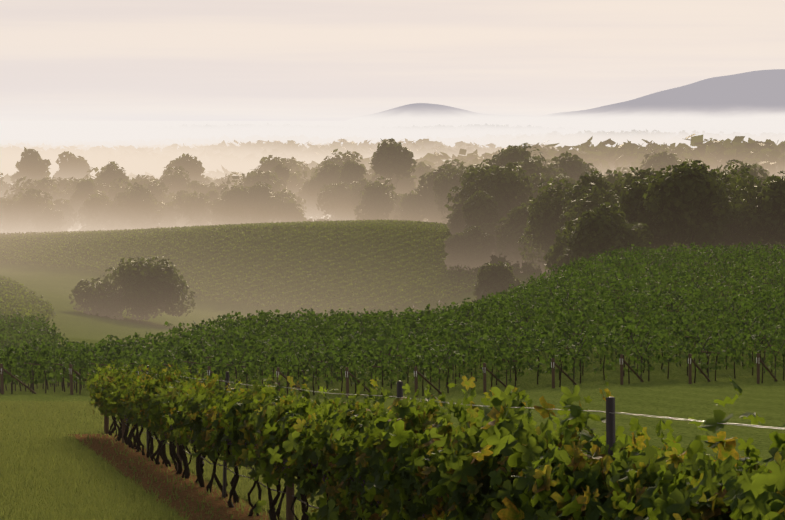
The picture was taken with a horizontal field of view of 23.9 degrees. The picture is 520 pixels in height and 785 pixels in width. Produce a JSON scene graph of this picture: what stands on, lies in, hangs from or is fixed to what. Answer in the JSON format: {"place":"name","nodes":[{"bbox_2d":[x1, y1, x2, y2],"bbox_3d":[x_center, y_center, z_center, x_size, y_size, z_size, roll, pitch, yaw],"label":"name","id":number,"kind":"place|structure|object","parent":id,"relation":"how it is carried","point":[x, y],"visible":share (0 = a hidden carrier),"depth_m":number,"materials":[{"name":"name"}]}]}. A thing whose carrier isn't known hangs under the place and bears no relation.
{"place":"outdoors","nodes":[
{"label":"outdoors","id":0,"kind":"place"},
{"bbox_2d":[115,420,316,508],"bbox_3d":[-2.232,3.014,26.595,0.018,5.684,44.802,-1,5,-13],"label":"irrigation line","id":1,"kind":"object","parent":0,"point":[239,475],"visible":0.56,"depth_m":25.90,"materials":[{"name":"black plastic"}]},
{"bbox_2d":[1,357,758,376],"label":"posts","id":2,"kind":"object","parent":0,"point":[416,371],"visible":0.33,"depth_m":88.36,"materials":[{"name":"brown wood"}]},
{"bbox_2d":[0,121,784,519],"bbox_3d":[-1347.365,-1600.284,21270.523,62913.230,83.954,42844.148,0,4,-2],"label":"terrain","id":3,"kind":"structure","parent":0,"point":[664,397],"depth_m":98.45,"materials":[{"name":"green plant"}]},
{"bbox_2d":[0,275,56,324],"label":"vineyard","id":4,"kind":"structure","parent":3,"relation":"on","point":[10,302],"depth_m":306.87,"materials":[{"name":"green plant"}]},
{"bbox_2d":[69,257,197,319],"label":"lone tree","id":5,"kind":"object","parent":3,"relation":"on","point":[145,290],"depth_m":329.35,"materials":[{"name":"green plant"}]},
{"bbox_2d":[0,399,326,519],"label":"lawn grass","id":6,"kind":"structure","parent":3,"relation":"on","point":[61,463],"depth_m":31.52,"materials":[{"name":"green plant"}]},
{"bbox_2d":[104,374,293,519],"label":"trellis end post","id":7,"kind":"object","parent":3,"relation":"on","point":[289,500],"visible":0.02,"depth_m":22.27,"materials":[{"name":"brown wood"}]},
{"bbox_2d":[0,203,421,232],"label":"tree trunks","id":8,"kind":"object","parent":3,"relation":"on","point":[192,223],"depth_m":597.56,"materials":[{"name":"brown plant"}]},
{"bbox_2d":[0,176,431,234],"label":"tree crowns","id":9,"kind":"object","parent":3,"relation":"on","point":[150,206],"visible":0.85,"depth_m":593.31,"materials":[{"name":"green plant"}]},
{"bbox_2d":[32,173,399,230],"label":"trees","id":10,"kind":"object","parent":3,"relation":"on","point":[390,182],"visible":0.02,"depth_m":673.72,"materials":[{"name":"green plant"}]},
{"bbox_2d":[0,219,539,313],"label":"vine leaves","id":11,"kind":"object","parent":3,"relation":"on","point":[66,240],"visible":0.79,"depth_m":454.48,"materials":[{"name":"green plant"}]},
{"bbox_2d":[1,138,677,215],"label":"trees","id":12,"kind":"object","parent":3,"relation":"on","point":[392,157],"visible":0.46,"depth_m":676.22,"materials":[{"name":"plant"}]},
{"bbox_2d":[5,133,677,171],"bbox_3d":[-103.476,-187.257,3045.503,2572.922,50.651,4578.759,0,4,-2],"label":"tree trunks","id":13,"kind":"object","parent":3,"relation":"on","point":[239,136],"visible":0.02,"depth_m":4322.61,"materials":[{"name":"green plant"}]},
{"bbox_2d":[0,123,784,230],"bbox_3d":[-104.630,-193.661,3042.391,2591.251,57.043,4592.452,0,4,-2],"label":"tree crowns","id":14,"kind":"object","parent":13,"relation":"on","point":[222,151],"visible":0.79,"depth_m":1659.12,"materials":[{"name":"green plant"}]},
{"bbox_2d":[146,365,615,497],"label":"trellis posts","id":15,"kind":"object","parent":3,"relation":"on","point":[610,423],"visible":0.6,"depth_m":11.25,"materials":[{"name":"grey metal"}]},
{"bbox_2d":[0,242,784,395],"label":"grapevines","id":16,"kind":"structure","parent":3,"relation":"on","point":[13,358],"depth_m":108.06,"materials":[{"name":"green plant"}]},
{"bbox_2d":[0,245,784,395],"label":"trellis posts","id":17,"kind":"object","parent":3,"relation":"on","point":[496,329],"visible":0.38,"depth_m":115.16,"materials":[{"name":"metal"}]},
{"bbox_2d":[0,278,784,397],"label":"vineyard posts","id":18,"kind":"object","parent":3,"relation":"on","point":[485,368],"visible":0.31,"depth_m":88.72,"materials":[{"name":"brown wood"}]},
{"bbox_2d":[48,149,783,230],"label":"trees","id":19,"kind":"object","parent":3,"relation":"on","point":[326,172],"visible":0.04,"depth_m":710.15,"materials":[{"name":"plant"}]},
{"bbox_2d":[85,358,784,519],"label":"vine row","id":20,"kind":"object","parent":3,"relation":"on","point":[495,460],"depth_m":14.20,"materials":[{"name":"green plant"}]},
{"bbox_2d":[98,406,441,517],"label":"grape bunches","id":21,"kind":"object","parent":20,"relation":"attached to","point":[230,443],"visible":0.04,"depth_m":23.07,"materials":[{"name":"food"}]},
{"bbox_2d":[121,369,784,472],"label":"trellis wires","id":22,"kind":"object","parent":3,"relation":"on","point":[560,409],"visible":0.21,"depth_m":11.22,"materials":[{"name":"silver metal"}]},
{"bbox_2d":[482,220,544,278],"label":"tree trunks","id":23,"kind":"object","parent":3,"relation":"on","point":[520,261],"depth_m":438.46,"materials":[{"name":"brown plant"}]},
{"bbox_2d":[417,143,773,271],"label":"trees","id":24,"kind":"object","parent":23,"relation":"on","point":[500,189],"visible":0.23,"depth_m":479.77,"materials":[{"name":"green plant"}]},
{"bbox_2d":[341,138,718,171],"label":"distant trees","id":25,"kind":"object","parent":3,"relation":"on","point":[663,147],"visible":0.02,"depth_m":1009.24,"materials":[{"name":"plant"}]},
{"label":"tree trunks","id":26,"kind":"object","parent":3,"relation":"on","visible":0},
{"bbox_2d":[518,160,784,269],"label":"trees","id":27,"kind":"object","parent":26,"relation":"on","point":[677,204],"visible":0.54,"depth_m":297.70,"materials":[{"name":"green plant"}]},
{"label":"tree trunks","id":28,"kind":"object","parent":3,"relation":"on","visible":0},
{"bbox_2d":[0,161,218,228],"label":"trees","id":29,"kind":"object","parent":28,"relation":"on","point":[65,187],"visible":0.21,"depth_m":657.58,"materials":[{"name":"green plant"}]},
{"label":"tree trunks","id":30,"kind":"object","parent":3,"relation":"on","visible":0},
{"bbox_2d":[443,202,654,299],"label":"trees","id":31,"kind":"object","parent":30,"relation":"on","point":[597,230],"visible":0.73,"depth_m":311.02,"materials":[{"name":"green plant"}]},
{"bbox_2d":[0,0,784,120],"label":"sky","id":32,"kind":"structure","parent":0,"point":[61,60],"materials":[{"name":"white"}]},
{"bbox_2d":[260,103,607,134],"bbox_3d":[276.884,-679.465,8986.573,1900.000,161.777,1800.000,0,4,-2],"label":"mountain","id":33,"kind":"structure","parent":0,"point":[420,114],"depth_m":8648.39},
{"bbox_2d":[540,69,784,130],"bbox_3d":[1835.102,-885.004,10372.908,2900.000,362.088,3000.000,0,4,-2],"label":"mountain","id":34,"kind":"structure","parent":0,"point":[750,100],"depth_m":9709.04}
]}

